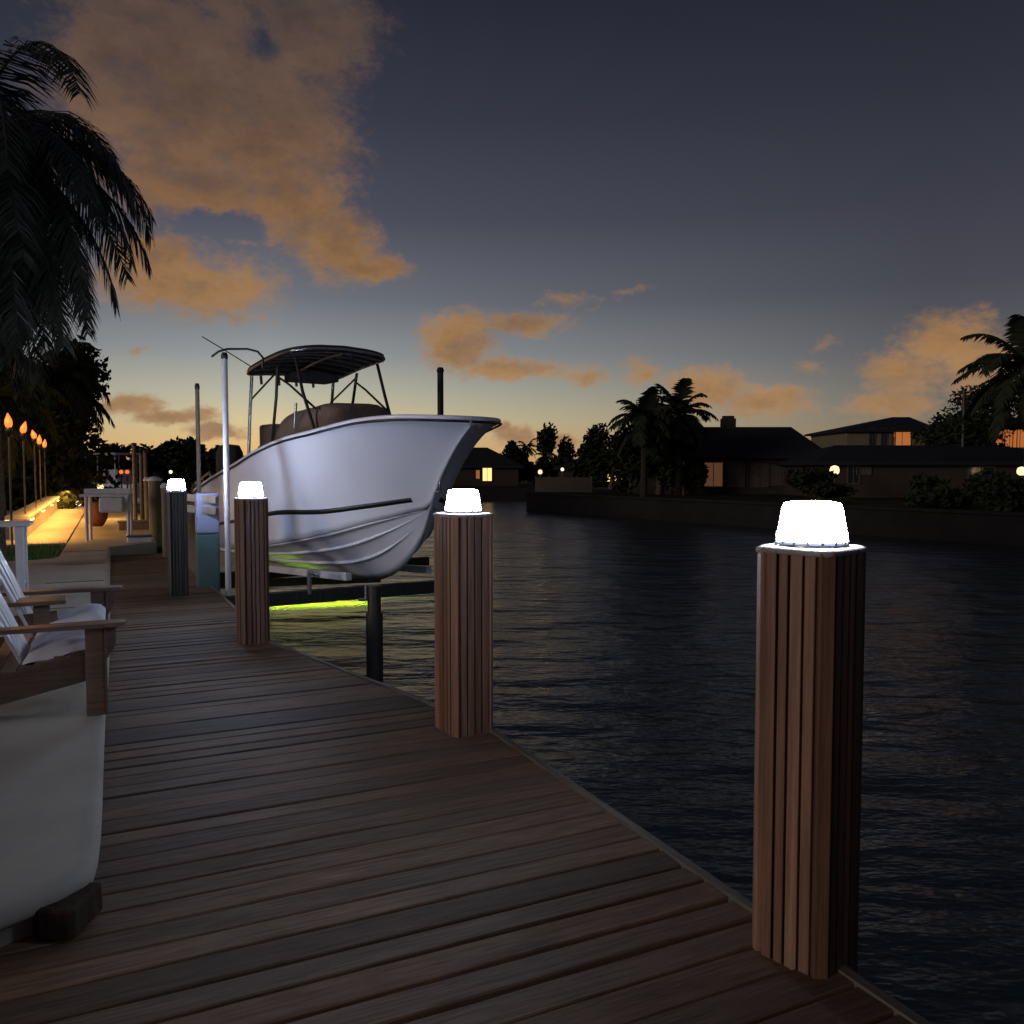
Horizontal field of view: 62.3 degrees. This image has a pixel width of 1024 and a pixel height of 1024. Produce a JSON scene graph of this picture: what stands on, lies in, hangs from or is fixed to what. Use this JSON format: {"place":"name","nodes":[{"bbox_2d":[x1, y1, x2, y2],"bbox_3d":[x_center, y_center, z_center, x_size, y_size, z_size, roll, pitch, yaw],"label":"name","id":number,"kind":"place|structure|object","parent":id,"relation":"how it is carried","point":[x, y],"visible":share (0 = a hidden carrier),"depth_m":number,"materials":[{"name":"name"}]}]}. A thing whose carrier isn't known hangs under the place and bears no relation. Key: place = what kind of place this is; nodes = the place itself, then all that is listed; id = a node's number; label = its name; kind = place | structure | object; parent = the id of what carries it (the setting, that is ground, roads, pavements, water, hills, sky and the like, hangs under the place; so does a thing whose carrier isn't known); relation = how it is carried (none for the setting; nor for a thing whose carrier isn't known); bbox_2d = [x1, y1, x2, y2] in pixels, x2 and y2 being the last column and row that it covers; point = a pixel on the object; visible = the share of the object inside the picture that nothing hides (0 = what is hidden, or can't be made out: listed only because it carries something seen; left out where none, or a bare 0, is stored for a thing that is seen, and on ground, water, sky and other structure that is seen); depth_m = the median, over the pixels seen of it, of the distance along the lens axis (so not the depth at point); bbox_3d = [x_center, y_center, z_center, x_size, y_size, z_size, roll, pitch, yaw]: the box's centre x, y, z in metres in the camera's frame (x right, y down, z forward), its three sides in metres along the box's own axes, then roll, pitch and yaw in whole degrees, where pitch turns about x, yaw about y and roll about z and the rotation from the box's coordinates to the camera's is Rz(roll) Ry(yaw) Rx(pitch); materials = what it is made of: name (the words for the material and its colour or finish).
{"place":"outdoors","nodes":[
{"label":"outdoors","id":0,"kind":"place"},
{"bbox_2d":[7,541,65,560],"bbox_3d":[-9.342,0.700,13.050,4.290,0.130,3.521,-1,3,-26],"label":"grass","id":1,"kind":"structure","parent":0,"point":[42,551],"depth_m":14.09,"materials":[{"name":"green plant"}]},
{"bbox_2d":[4,413,12,551],"bbox_3d":[-8.523,-0.401,14.398,0.118,2.552,0.110,-2,3,-32],"label":"tiki torch","id":2,"kind":"object","parent":1,"relation":"on","point":[8,424],"visible":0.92,"depth_m":14.36,"materials":[{"name":"brown"}]},
{"bbox_2d":[0,546,109,947],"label":"terrace","id":3,"kind":"structure","parent":0,"point":[52,743],"depth_m":3.61,"materials":[{"name":"concrete"}]},
{"bbox_2d":[0,520,33,597],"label":"white side table","id":4,"kind":"object","parent":3,"relation":"on","point":[21,551],"visible":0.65,"depth_m":8.29,"materials":[{"name":"white wood"}]},
{"bbox_2d":[0,550,126,715],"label":"double adirondack bench","id":5,"kind":"object","parent":3,"relation":"on","point":[44,648],"visible":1,"depth_m":4.62,"materials":[{"name":"brown wood"}]},
{"bbox_2d":[5,500,156,555],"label":"path","id":6,"kind":"structure","parent":0,"point":[58,526],"depth_m":17.58,"materials":[{"name":"concrete"}]},
{"bbox_2d":[5,496,59,539],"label":"garden wall","id":7,"kind":"structure","parent":6,"relation":"on","point":[38,515],"depth_m":19.63,"materials":[{"name":"concrete"}]},
{"bbox_2d":[45,514,104,608],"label":"path joints","id":8,"kind":"object","parent":6,"relation":"on","point":[72,564],"visible":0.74,"depth_m":13.79,"materials":[{"name":"grey concrete"}]},
{"bbox_2d":[80,476,111,525],"bbox_3d":[-9.906,-0.270,20.170,0.782,1.190,0.760,0,3,0],"label":"terracotta pot","id":9,"kind":"object","parent":6,"relation":"on","point":[99,518],"visible":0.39,"depth_m":20.01,"materials":[{"name":"brown ceramic"}]},
{"bbox_2d":[79,482,132,541],"bbox_3d":[-7.716,-0.019,16.134,0.860,1.115,0.575,-1,3,-17],"label":"cleaning table","id":10,"kind":"object","parent":6,"relation":"on","point":[113,500],"visible":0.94,"depth_m":16.04,"materials":[{"name":"metal"}]},
{"bbox_2d":[117,520,148,529],"bbox_3d":[-8.551,0.367,19.157,0.660,0.340,0.600,-1,3,-25],"label":"wooden step","id":11,"kind":"object","parent":6,"relation":"on","point":[138,524],"visible":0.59,"depth_m":18.94,"materials":[{"name":"brown wood"}]},
{"bbox_2d":[126,534,152,541],"bbox_3d":[-6.988,0.567,15.892,0.450,0.270,0.330,-1,3,-25],"label":"storage box","id":12,"kind":"object","parent":6,"relation":"on","point":[140,538],"visible":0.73,"depth_m":15.77,"materials":[{"name":"white plastic"}]},
{"bbox_2d":[138,512,162,553],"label":"ground","id":13,"kind":"structure","parent":0,"point":[159,549],"depth_m":16.51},
{"bbox_2d":[20,421,26,513],"bbox_3d":[-9.768,-0.534,16.994,0.121,2.557,0.118,-2,4,-35],"label":"tiki torch","id":14,"kind":"object","parent":13,"relation":"on","point":[23,428],"visible":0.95,"depth_m":16.95,"materials":[{"name":"brown"}]},
{"bbox_2d":[31,430,36,506],"bbox_3d":[-11.192,-0.662,19.895,0.124,2.522,0.110,2,3,30],"label":"tiki torch","id":15,"kind":"object","parent":13,"relation":"on","point":[34,436],"visible":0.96,"depth_m":19.85,"materials":[{"name":"brown"}]},
{"bbox_2d":[0,365,73,515],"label":"palm tree","id":16,"kind":"object","parent":13,"relation":"on","point":[8,404],"visible":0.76,"depth_m":23.90,"materials":[{"name":"green plant"}]},
{"bbox_2d":[37,435,41,501],"bbox_3d":[-13.072,-0.861,23.487,0.118,2.557,0.110,-2,3,-32],"label":"tiki torch","id":17,"kind":"object","parent":13,"relation":"on","point":[39,442],"visible":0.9,"depth_m":23.44,"materials":[{"name":"brown"}]},
{"bbox_2d":[3,393,80,511],"bbox_3d":[-17.109,-1.288,29.561,4.145,6.580,6.196,0,3,0],"label":"broadleaf tree","id":18,"kind":"object","parent":13,"relation":"on","point":[61,463],"visible":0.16,"depth_m":28.86,"materials":[{"name":"green plant"}]},
{"bbox_2d":[42,440,46,497],"bbox_3d":[-14.581,-1.002,26.481,0.120,2.538,0.111,2,3,32],"label":"tiki torch","id":19,"kind":"object","parent":13,"relation":"on","point":[44,444],"visible":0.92,"depth_m":26.44,"materials":[{"name":"brown"}]},
{"bbox_2d":[0,342,114,500],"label":"palm tree","id":20,"kind":"object","parent":13,"relation":"on","point":[65,379],"visible":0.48,"depth_m":31.09,"materials":[{"name":"green plant"}]},
{"bbox_2d":[2,410,123,509],"bbox_3d":[-16.430,-1.127,29.639,4.020,4.869,4.534,1,3,27],"label":"broadleaf tree","id":21,"kind":"object","parent":13,"relation":"on","point":[63,491],"visible":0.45,"depth_m":29.11,"materials":[{"name":"green plant"}]},
{"bbox_2d":[40,335,110,467],"bbox_3d":[-19.749,-3.795,36.148,5.903,7.394,4.046,0,3,0],"label":"broadleaf tree","id":22,"kind":"object","parent":13,"relation":"on","point":[89,358],"visible":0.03,"depth_m":35.59,"materials":[{"name":"green plant"}]},
{"bbox_2d":[0,36,156,563],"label":"palm tree","id":23,"kind":"object","parent":13,"relation":"on","point":[42,260],"visible":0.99,"depth_m":10.99,"materials":[{"name":"green plant"}]},
{"bbox_2d":[89,447,126,475],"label":"broadleaf tree","id":24,"kind":"object","parent":13,"relation":"on","point":[118,450],"visible":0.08,"depth_m":62.59,"materials":[{"name":"green plant"}]},
{"bbox_2d":[90,442,129,458],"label":"broadleaf tree","id":25,"kind":"object","parent":13,"relation":"on","point":[114,445],"visible":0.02,"depth_m":66.35,"materials":[{"name":"green plant"}]},
{"bbox_2d":[98,443,169,482],"bbox_3d":[-27.242,-3.179,61.377,4.787,3.651,4.854,0,3,0],"label":"broadleaf tree","id":26,"kind":"object","parent":13,"relation":"on","point":[152,457],"visible":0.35,"depth_m":60.71,"materials":[{"name":"green plant"}]},
{"bbox_2d":[147,445,174,483],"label":"broadleaf tree","id":27,"kind":"object","parent":13,"relation":"on","point":[149,467],"visible":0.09,"depth_m":62.39,"materials":[{"name":"green plant"}]},
{"bbox_2d":[157,436,204,486],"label":"broadleaf tree","id":28,"kind":"object","parent":13,"relation":"on","point":[170,452],"visible":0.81,"depth_m":59.54,"materials":[{"name":"green plant"}]},
{"bbox_2d":[160,436,207,492],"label":"broadleaf tree","id":29,"kind":"object","parent":13,"relation":"on","point":[180,440],"visible":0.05,"depth_m":61.53,"materials":[{"name":"green plant"}]},
{"bbox_2d":[185,445,218,481],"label":"broadleaf tree","id":30,"kind":"object","parent":13,"relation":"on","point":[208,461],"visible":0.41,"depth_m":57.53,"materials":[{"name":"green plant"}]},
{"bbox_2d":[220,576,380,588],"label":"boat lift beam","id":31,"kind":"structure","parent":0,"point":[292,581],"depth_m":16.50,"materials":[{"name":"black metal"}]},
{"bbox_2d":[191,479,534,485],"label":"bank","id":32,"kind":"structure","parent":0,"point":[523,483],"depth_m":89.84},
{"bbox_2d":[186,486,534,499],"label":"seawall","id":33,"kind":"object","parent":32,"relation":"on","point":[501,492],"depth_m":70.80,"materials":[{"name":"concrete"}]},
{"bbox_2d":[453,447,523,485],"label":"house","id":34,"kind":"structure","parent":32,"relation":"on","point":[483,466],"depth_m":75.94,"materials":[{"name":"brown paint"}]},
{"bbox_2d":[482,468,491,480],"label":"window","id":35,"kind":"structure","parent":34,"relation":"in","point":[486,472],"depth_m":75.91,"materials":[{"name":"glass"}]},
{"bbox_2d":[499,440,528,481],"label":"broadleaf tree","id":36,"kind":"object","parent":32,"relation":"on","point":[512,450],"visible":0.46,"depth_m":83.34,"materials":[{"name":"green plant"}]},
{"bbox_2d":[518,438,536,482],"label":"palm tree","id":37,"kind":"object","parent":32,"relation":"on","point":[527,447],"visible":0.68,"depth_m":94.56,"materials":[{"name":"green plant"}]},
{"bbox_2d":[518,460,550,484],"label":"broadleaf tree","id":38,"kind":"object","parent":32,"relation":"on","point":[528,465],"visible":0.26,"depth_m":81.91,"materials":[{"name":"green plant"}]},
{"bbox_2d":[533,422,573,480],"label":"broadleaf tree","id":39,"kind":"object","parent":32,"relation":"on","point":[546,439],"visible":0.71,"depth_m":78.84,"materials":[{"name":"green plant"}]},
{"bbox_2d":[552,447,576,466],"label":"broadleaf tree","id":40,"kind":"object","parent":32,"relation":"on","point":[565,456],"visible":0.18,"depth_m":78.52,"materials":[{"name":"green plant"}]},
{"bbox_2d":[0,0,1023,463],"label":"sky","id":41,"kind":"structure","parent":0,"point":[801,213],"materials":[{"name":"blue"}]},
{"bbox_2d":[137,500,1023,1023],"bbox_3d":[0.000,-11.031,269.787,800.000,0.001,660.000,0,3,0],"label":"water","id":42,"kind":"structure","parent":0,"point":[625,666],"depth_m":9.65,"materials":[{"name":"grey liquid"}]},
{"bbox_2d":[92,453,163,504],"bbox_3d":[-16.592,-1.399,35.879,5.373,2.185,1.900,2,3,31],"label":"moored boat","id":43,"kind":"object","parent":42,"relation":"on","point":[113,472],"visible":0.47,"depth_m":35.37,"materials":[{"name":"metal"}]},
{"bbox_2d":[131,443,137,519],"bbox_3d":[-9.787,-0.049,22.025,0.120,3.482,0.117,0,3,0],"label":"mooring pole","id":44,"kind":"object","parent":42,"relation":"in","point":[134,470],"visible":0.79,"depth_m":21.95,"materials":[{"name":"brown wood"}]},
{"bbox_2d":[138,451,143,519],"bbox_3d":[-9.178,0.122,21.033,0.108,3.242,0.105,0,3,0],"label":"mooring pole","id":45,"kind":"object","parent":42,"relation":"in","point":[140,453],"visible":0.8,"depth_m":20.96,"materials":[{"name":"brown wood"}]},
{"bbox_2d":[143,450,147,513],"bbox_3d":[-9.072,0.101,21.032,0.108,3.284,0.105,0,3,0],"label":"mooring pole","id":46,"kind":"object","parent":42,"relation":"in","point":[145,462],"visible":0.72,"depth_m":20.93,"materials":[{"name":"brown wood"}]},
{"bbox_2d":[143,477,148,519],"bbox_3d":[-8.399,0.580,19.554,0.157,2.775,0.153,-1,3,-25],"label":"timber pile","id":47,"kind":"object","parent":42,"relation":"in","point":[146,506],"visible":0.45,"depth_m":19.45,"materials":[{"name":"brown wood"}]},
{"bbox_2d":[147,477,161,546],"bbox_3d":[-7.168,0.691,17.056,0.291,2.806,0.284,-1,3,-25],"label":"timber pile","id":48,"kind":"object","parent":42,"relation":"in","point":[155,511],"visible":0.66,"depth_m":16.92,"materials":[{"name":"brown wood"}]},
{"bbox_2d":[160,483,167,556],"bbox_3d":[-5.941,0.860,14.562,0.146,2.719,0.142,-1,3,-25],"label":"timber pile","id":49,"kind":"object","parent":42,"relation":"in","point":[163,486],"visible":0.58,"depth_m":14.47,"materials":[{"name":"brown wood"}]},
{"bbox_2d":[195,383,200,492],"bbox_3d":[-4.284,0.232,11.626,0.067,3.968,0.066,0,3,0],"label":"guide pole","id":50,"kind":"object","parent":42,"relation":"in","point":[197,414],"visible":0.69,"depth_m":11.54,"materials":[{"name":"grey metal"}]},
{"bbox_2d":[187,492,219,591],"bbox_3d":[-3.986,0.892,10.864,0.460,2.275,0.448,-1,3,-25],"label":"wrapped pile","id":51,"kind":"object","parent":42,"relation":"in","point":[205,508],"visible":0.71,"depth_m":10.81,"materials":[{"name":"blue plastic"}]},
{"bbox_2d":[358,584,382,682],"bbox_3d":[-1.632,1.702,9.848,0.268,1.710,0.196,0,3,0],"label":"lift post","id":52,"kind":"object","parent":42,"relation":"in","point":[374,637],"visible":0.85,"depth_m":9.76,"materials":[{"name":"metal"}]},
{"bbox_2d":[437,367,443,414],"bbox_3d":[-1.193,-0.112,14.212,0.125,4.593,0.122,0,3,0],"label":"guide pole","id":53,"kind":"object","parent":42,"relation":"in","point":[440,397],"visible":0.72,"depth_m":14.08,"materials":[{"name":"black metal"}]},
{"bbox_2d":[540,487,1023,511],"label":"opposite bank","id":54,"kind":"structure","parent":0,"point":[894,502],"depth_m":44.51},
{"bbox_2d":[535,476,591,492],"bbox_3d":[3.440,-1.871,57.035,4.303,1.100,0.186,2,3,29],"label":"fence","id":55,"kind":"object","parent":54,"relation":"on","point":[556,484],"visible":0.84,"depth_m":56.99,"materials":[{"name":"brown wood"}]},
{"bbox_2d":[552,461,616,486],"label":"house","id":56,"kind":"structure","parent":54,"relation":"on","point":[568,471],"depth_m":71.96,"materials":[{"name":"brown paint"}]},
{"bbox_2d":[570,443,602,487],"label":"broadleaf tree","id":57,"kind":"object","parent":54,"relation":"on","point":[580,469],"visible":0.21,"depth_m":69.84,"materials":[{"name":"green plant"}]},
{"bbox_2d":[579,422,628,488],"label":"broadleaf tree","id":58,"kind":"object","parent":54,"relation":"on","point":[595,438],"visible":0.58,"depth_m":65.41,"materials":[{"name":"green plant"}]},
{"bbox_2d":[600,434,632,492],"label":"broadleaf tree","id":59,"kind":"object","parent":54,"relation":"on","point":[620,484],"visible":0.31,"depth_m":56.19,"materials":[{"name":"green plant"}]},
{"bbox_2d":[616,391,677,493],"bbox_3d":[8.505,-4.257,52.035,4.410,6.717,4.624,0,3,0],"label":"broadleaf tree","id":60,"kind":"object","parent":54,"relation":"on","point":[633,460],"visible":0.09,"depth_m":51.49,"materials":[{"name":"green plant"}]},
{"bbox_2d":[607,386,687,496],"bbox_3d":[7.399,-3.736,46.924,4.409,6.143,3.914,0,3,0],"label":"palm tree","id":61,"kind":"object","parent":54,"relation":"on","point":[644,416],"visible":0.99,"depth_m":46.25,"materials":[{"name":"green plant"}]},
{"bbox_2d":[655,433,708,494],"bbox_3d":[9.926,-3.324,50.076,3.704,5.047,2.640,-1,3,-25],"label":"broadleaf tree","id":62,"kind":"object","parent":54,"relation":"on","point":[694,475],"visible":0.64,"depth_m":49.55,"materials":[{"name":"green plant"}]},
{"bbox_2d":[649,378,718,495],"bbox_3d":[9.746,-4.183,48.862,3.979,6.841,4.573,2,4,35],"label":"palm tree","id":63,"kind":"object","parent":54,"relation":"on","point":[679,404],"visible":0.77,"depth_m":48.26,"materials":[{"name":"green plant"}]},
{"bbox_2d":[615,416,820,493],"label":"house","id":64,"kind":"structure","parent":54,"relation":"on","point":[738,460],"depth_m":52.00,"materials":[{"name":"brown paint"}]},
{"bbox_2d":[653,464,657,485],"bbox_3d":[8.894,-2.248,51.923,0.470,1.360,0.080,0,3,0],"label":"window","id":65,"kind":"structure","parent":64,"relation":"in","point":[655,477],"depth_m":51.94,"materials":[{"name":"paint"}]},
{"bbox_2d":[703,462,723,486],"bbox_3d":[12.347,-2.300,51.920,1.220,1.560,0.080,0,3,0],"label":"window","id":66,"kind":"structure","parent":64,"relation":"in","point":[715,478],"depth_m":51.92,"materials":[{"name":"glass"}]},
{"bbox_2d":[726,462,744,486],"bbox_3d":[13.707,-2.300,51.920,1.120,1.560,0.080,0,3,0],"label":"window","id":67,"kind":"structure","parent":64,"relation":"in","point":[735,472],"depth_m":51.92,"materials":[{"name":"glass"}]},
{"bbox_2d":[750,463,768,486],"bbox_3d":[15.172,-2.248,51.923,1.120,1.460,0.080,0,3,0],"label":"window","id":68,"kind":"structure","parent":64,"relation":"in","point":[759,472],"depth_m":51.92,"materials":[{"name":"glass"}]},
{"bbox_2d":[769,465,784,485],"bbox_3d":[16.533,-2.248,51.923,1.520,1.260,0.080,0,3,0],"label":"window","id":69,"kind":"structure","parent":64,"relation":"in","point":[776,472],"depth_m":51.92,"materials":[{"name":"glass"}]},
{"bbox_2d":[525,492,1023,546],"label":"seawall","id":70,"kind":"object","parent":54,"relation":"on","point":[985,527],"visible":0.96,"depth_m":36.30,"materials":[{"name":"concrete"}]},
{"bbox_2d":[783,465,857,500],"bbox_3d":[14.531,-1.261,40.058,2.785,1.947,3.129,3,4,44],"label":"bush","id":71,"kind":"object","parent":54,"relation":"on","point":[817,483],"visible":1,"depth_m":39.78,"materials":[{"name":"green plant"}]},
{"bbox_2d":[830,465,838,498],"bbox_3d":[16.539,-1.487,43.480,0.480,1.796,0.468,0,3,0],"label":"wall lantern","id":72,"kind":"object","parent":54,"relation":"on","point":[835,468],"depth_m":43.28,"materials":[{"name":"grey glass"}]},
{"bbox_2d":[804,417,927,447],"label":"house","id":73,"kind":"structure","parent":54,"relation":"on","point":[893,431],"depth_m":74.80,"materials":[{"name":"brown paint"}]},
{"bbox_2d":[869,428,875,444],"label":"window","id":74,"kind":"structure","parent":73,"relation":"in","point":[872,435],"depth_m":74.73,"materials":[{"name":"glass"}]},
{"bbox_2d":[880,428,887,444],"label":"window","id":75,"kind":"structure","parent":73,"relation":"in","point":[884,435],"depth_m":74.73,"materials":[{"name":"glass"}]},
{"bbox_2d":[893,432,911,444],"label":"window","id":76,"kind":"structure","parent":73,"relation":"in","point":[902,438],"depth_m":74.75,"materials":[{"name":"glass"}]},
{"bbox_2d":[776,445,1023,497],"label":"house","id":77,"kind":"structure","parent":54,"relation":"on","point":[875,471],"depth_m":45.99,"materials":[{"name":"brown paint"}]},
{"bbox_2d":[847,465,860,483],"bbox_3d":[18.512,-2.035,45.926,0.720,1.060,0.080,0,3,0],"label":"window","id":78,"kind":"structure","parent":77,"relation":"in","point":[852,478],"depth_m":45.93,"materials":[{"name":"glass"}]},
{"bbox_2d":[856,467,871,474],"bbox_3d":[19.063,-2.219,45.916,0.820,0.410,0.080,0,3,0],"label":"window","id":79,"kind":"structure","parent":77,"relation":"in","point":[864,470],"depth_m":45.90,"materials":[{"name":"glass"}]},
{"bbox_2d":[967,466,995,484],"bbox_3d":[25.456,-1.942,45.930,1.520,1.060,0.080,0,3,0],"label":"window","id":80,"kind":"structure","parent":77,"relation":"in","point":[971,469],"depth_m":45.92,"materials":[{"name":"glass"}]},
{"bbox_2d":[909,410,974,444],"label":"broadleaf tree","id":81,"kind":"object","parent":54,"relation":"on","point":[928,439],"visible":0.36,"depth_m":59.28,"materials":[{"name":"green plant"}]},
{"bbox_2d":[903,469,1011,508],"bbox_3d":[17.722,-0.870,33.904,4.101,1.838,3.835,2,3,32],"label":"bush","id":82,"kind":"object","parent":54,"relation":"on","point":[938,495],"visible":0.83,"depth_m":33.23,"materials":[{"name":"green plant"}]},
{"bbox_2d":[961,389,966,446],"bbox_3d":[26.527,-4.122,49.856,0.240,6.219,0.234,0,3,0],"label":"utility pole","id":83,"kind":"object","parent":54,"relation":"on","point":[963,412],"visible":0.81,"depth_m":49.71,"materials":[{"name":"brown wood"}]},
{"bbox_2d":[924,377,1023,446],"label":"broadleaf tree","id":84,"kind":"object","parent":54,"relation":"on","point":[978,421],"visible":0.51,"depth_m":52.16,"materials":[{"name":"green plant"}]},
{"bbox_2d":[951,314,1023,498],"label":"palm tree","id":85,"kind":"object","parent":54,"relation":"on","point":[1009,392],"visible":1,"depth_m":43.58,"materials":[{"name":"green plant"}]},
{"bbox_2d":[969,475,1023,510],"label":"bush","id":86,"kind":"object","parent":54,"relation":"on","point":[1004,494],"visible":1,"depth_m":30.76,"materials":[{"name":"green plant"}]},
{"bbox_2d":[972,416,1023,448],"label":"house","id":87,"kind":"structure","parent":54,"relation":"on","point":[1016,440],"depth_m":74.74,"materials":[{"name":"brown paint"}]},
{"bbox_2d":[1002,429,1017,446],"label":"window","id":88,"kind":"structure","parent":87,"relation":"in","point":[1009,440],"depth_m":74.73,"materials":[{"name":"glass"}]},
{"bbox_2d":[1012,429,1023,447],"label":"window","id":89,"kind":"structure","parent":87,"relation":"in","point":[1020,439],"depth_m":74.75,"materials":[{"name":"glass"}]},
{"bbox_2d":[1017,467,1023,477],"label":"wall lantern","id":90,"kind":"object","parent":54,"relation":"on","point":[1020,470],"depth_m":43.83,"materials":[{"name":"grey"}]},
{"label":"dock frame","id":91,"kind":"structure","parent":0,"visible":0},
{"bbox_2d":[220,556,433,606],"bbox_3d":[-2.669,0.922,13.723,4.932,0.628,5.065,-2,3,-29],"label":"lift","id":92,"kind":"object","parent":91,"relation":"attached to","point":[309,595],"visible":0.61,"depth_m":11.50,"materials":[{"name":"metal"}]},
{"bbox_2d":[211,348,263,595],"bbox_3d":[-3.420,-0.494,10.629,0.634,3.119,0.094,-1,3,-14],"label":"guide pole","id":93,"kind":"object","parent":92,"relation":"attached to","point":[225,419],"visible":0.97,"depth_m":10.56,"materials":[{"name":"white plastic"}]},
{"bbox_2d":[192,336,501,580],"bbox_3d":[-2.745,-0.921,12.832,2.572,3.828,7.448,-2,4,-38],"label":"console boat","id":94,"kind":"object","parent":92,"relation":"on","point":[358,490],"visible":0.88,"depth_m":11.06,"materials":[{"name":"white plastic"}]},
{"bbox_2d":[0,553,911,1023],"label":"dock","id":95,"kind":"object","parent":91,"relation":"on","point":[288,837],"visible":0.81,"depth_m":3.08,"materials":[{"name":"brown wood"}]},
{"bbox_2d":[35,882,102,939],"bbox_3d":[-1.453,1.307,2.784,0.129,0.100,0.199,0,3,0],"label":"timber stub","id":96,"kind":"object","parent":95,"relation":"on","point":[71,916],"visible":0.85,"depth_m":2.70,"materials":[{"name":"brown wood"}]},
{"bbox_2d":[166,479,188,596],"bbox_3d":[-3.980,0.753,10.101,0.230,2.280,0.230,-1,3,-25],"label":"dock pile","id":97,"kind":"object","parent":95,"relation":"attached to","point":[177,535],"visible":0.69,"depth_m":9.98,"materials":[{"name":"brown wood"}]},
{"bbox_2d":[234,482,269,644],"bbox_3d":[-2.260,0.735,7.376,0.254,1.990,0.254,-2,3,-31],"label":"dock pile","id":98,"kind":"object","parent":95,"relation":"attached to","point":[251,536],"visible":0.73,"depth_m":7.26,"materials":[{"name":"brown wood"}]},
{"bbox_2d":[434,489,492,737],"bbox_3d":[-0.280,0.862,4.910,0.279,1.985,0.279,-2,3,-31],"label":"dock pile","id":99,"kind":"object","parent":95,"relation":"attached to","point":[463,573],"visible":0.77,"depth_m":4.79,"materials":[{"name":"brown wood"}]},
{"bbox_2d":[752,501,867,978],"bbox_3d":[0.915,0.968,2.632,0.261,2.002,0.261,-3,4,-42],"label":"dock pile","id":100,"kind":"object","parent":95,"relation":"attached to","point":[811,589],"visible":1,"depth_m":2.52,"materials":[{"name":"brown wood"}]},
{"bbox_2d":[188,567,931,1023],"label":"edge board","id":101,"kind":"object","parent":91,"relation":"attached to","point":[880,995],"visible":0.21,"depth_m":3.38,"materials":[{"name":"brown wood"}]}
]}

